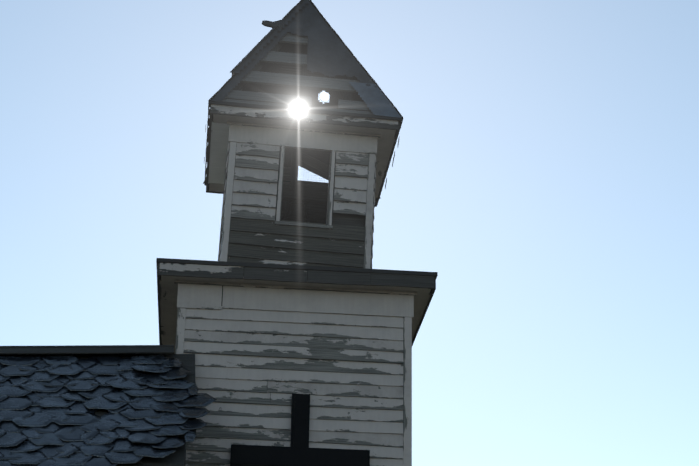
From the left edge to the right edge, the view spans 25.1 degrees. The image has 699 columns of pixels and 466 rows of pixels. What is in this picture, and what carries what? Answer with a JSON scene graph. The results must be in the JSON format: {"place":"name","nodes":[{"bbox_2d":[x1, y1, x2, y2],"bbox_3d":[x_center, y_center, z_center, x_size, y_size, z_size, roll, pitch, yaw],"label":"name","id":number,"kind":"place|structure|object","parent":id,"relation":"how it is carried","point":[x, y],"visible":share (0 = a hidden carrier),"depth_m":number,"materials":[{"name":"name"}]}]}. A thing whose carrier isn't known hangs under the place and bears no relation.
{"place":"outdoors","nodes":[
{"label":"outdoors","id":0,"kind":"place"},
{"bbox_2d":[122,438,186,465],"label":"annex","id":1,"kind":"object","parent":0,"point":[177,457],"visible":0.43,"depth_m":14.08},
{"bbox_2d":[0,345,195,465],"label":"roof base","id":2,"kind":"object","parent":1,"relation":"on","point":[122,351],"depth_m":15.59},
{"bbox_2d":[0,353,216,465],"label":"roof shingles","id":3,"kind":"object","parent":1,"relation":"attached to","point":[51,405],"visible":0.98,"depth_m":14.67,"materials":[{"name":"grey stone"}]},
{"bbox_2d":[208,121,229,184],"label":"roof soffit","id":4,"kind":"structure","parent":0,"point":[219,143],"depth_m":18.12,"materials":[{"name":"grey wood"}]},
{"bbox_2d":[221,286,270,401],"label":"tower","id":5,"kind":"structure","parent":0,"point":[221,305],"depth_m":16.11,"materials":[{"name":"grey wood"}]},
{"bbox_2d":[159,276,430,353],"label":"soffit","id":6,"kind":"structure","parent":5,"relation":"attached to","point":[168,299],"depth_m":16.36,"materials":[{"name":"grey wood"}]},
{"bbox_2d":[174,280,416,465],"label":"tower wall","id":7,"kind":"structure","parent":5,"relation":"attached to","point":[342,357],"depth_m":15.87,"materials":[{"name":"white wood"}]},
{"bbox_2d":[227,144,365,257],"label":"belfry walls","id":8,"kind":"structure","parent":5,"relation":"on","point":[348,220],"depth_m":18.11,"materials":[{"name":"grey wood"}]},
{"bbox_2d":[212,0,370,189],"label":"steeple rafters","id":9,"kind":"object","parent":8,"relation":"on","point":[276,68],"depth_m":19.04,"materials":[{"name":"wood"}]},
{"bbox_2d":[211,1,376,101],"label":"roof","id":10,"kind":"structure","parent":9,"relation":"attached to","point":[329,54],"depth_m":18.25,"materials":[{"name":"tar wood"}]},
{"bbox_2d":[206,0,402,174],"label":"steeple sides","id":11,"kind":"object","parent":9,"relation":"on","point":[264,68],"depth_m":18.53,"materials":[{"name":"wood"}]},
{"bbox_2d":[230,0,308,75],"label":"roof edge","id":12,"kind":"object","parent":11,"relation":"attached to","point":[264,41],"depth_m":18.27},
{"bbox_2d":[349,82,401,128],"bbox_3d":[0.353,-1.469,17.686,0.450,0.568,0.598,25,-33,-44],"label":"roof panel","id":13,"kind":"object","parent":11,"relation":"attached to","point":[376,100],"depth_m":17.61,"materials":[{"name":"grey metal"}]},
{"bbox_2d":[227,217,364,267],"bbox_3d":[-0.580,0.373,16.837,1.464,1.090,0.051,5,-24,-5],"label":"siding","id":14,"kind":"object","parent":8,"relation":"attached to","point":[260,241],"depth_m":16.93,"materials":[{"name":"grey wood"}]},
{"bbox_2d":[283,200,309,222],"bbox_3d":[-0.670,-0.234,17.996,0.603,0.600,0.600,5,-24,-5],"label":"bell","id":15,"kind":"object","parent":8,"relation":"attached to","point":[298,217],"depth_m":17.94,"materials":[{"name":"metal"}]},
{"bbox_2d":[218,124,377,268],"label":"belfry wall","id":16,"kind":"structure","parent":8,"relation":"attached to","point":[254,175],"depth_m":17.26,"materials":[{"name":"white wood"}]},
{"bbox_2d":[281,150,329,223],"bbox_3d":[-0.486,-0.487,17.299,0.531,0.916,0.003,5,-24,-4],"label":"screen","id":17,"kind":"object","parent":8,"relation":"attached to","point":[305,186],"depth_m":17.31,"materials":[{"name":"black metal"}]},
{"bbox_2d":[157,263,435,345],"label":"cornice fascia","id":18,"kind":"structure","parent":5,"relation":"attached to","point":[284,275],"depth_m":16.04,"materials":[{"name":"grey wood"}]},
{"bbox_2d":[156,258,437,279],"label":"ledge roof","id":19,"kind":"structure","parent":5,"relation":"attached to","point":[262,265],"depth_m":16.05,"materials":[{"name":"grey wood"}]},
{"bbox_2d":[230,394,369,465],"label":"cross","id":20,"kind":"object","parent":5,"relation":"attached to","point":[298,452],"visible":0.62,"depth_m":15.44,"materials":[{"name":"black paint"}]},
{"bbox_2d":[262,20,283,29],"bbox_3d":[-0.905,-2.444,18.492,0.271,0.171,0.046,8,-24,-16],"label":"steeple torn flap","id":21,"kind":"object","parent":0,"point":[270,24],"depth_m":18.49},
{"bbox_2d":[203,33,400,198],"bbox_3d":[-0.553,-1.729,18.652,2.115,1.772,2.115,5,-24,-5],"label":"boards","id":22,"kind":"object","parent":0,"point":[289,74],"depth_m":17.80,"materials":[{"name":"grey wood"}]},
{"bbox_2d":[206,104,399,206],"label":"eaves","id":23,"kind":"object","parent":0,"point":[275,114],"depth_m":17.33,"materials":[{"name":"grey wood"}]},
{"bbox_2d":[204,100,402,198],"bbox_3d":[-0.593,-0.881,18.283,2.185,0.145,2.153,5,-24,-5],"label":"steeple drip edge","id":24,"kind":"object","parent":23,"relation":"attached to","point":[303,110],"depth_m":17.34,"materials":[{"name":"grey metal"}]},
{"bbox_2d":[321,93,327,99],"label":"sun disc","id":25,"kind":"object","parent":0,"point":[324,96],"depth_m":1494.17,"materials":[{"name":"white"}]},
{"bbox_2d":[0,0,698,465],"label":"sky","id":26,"kind":"structure","parent":0,"point":[545,167],"materials":[{"name":"blue"}]}
]}

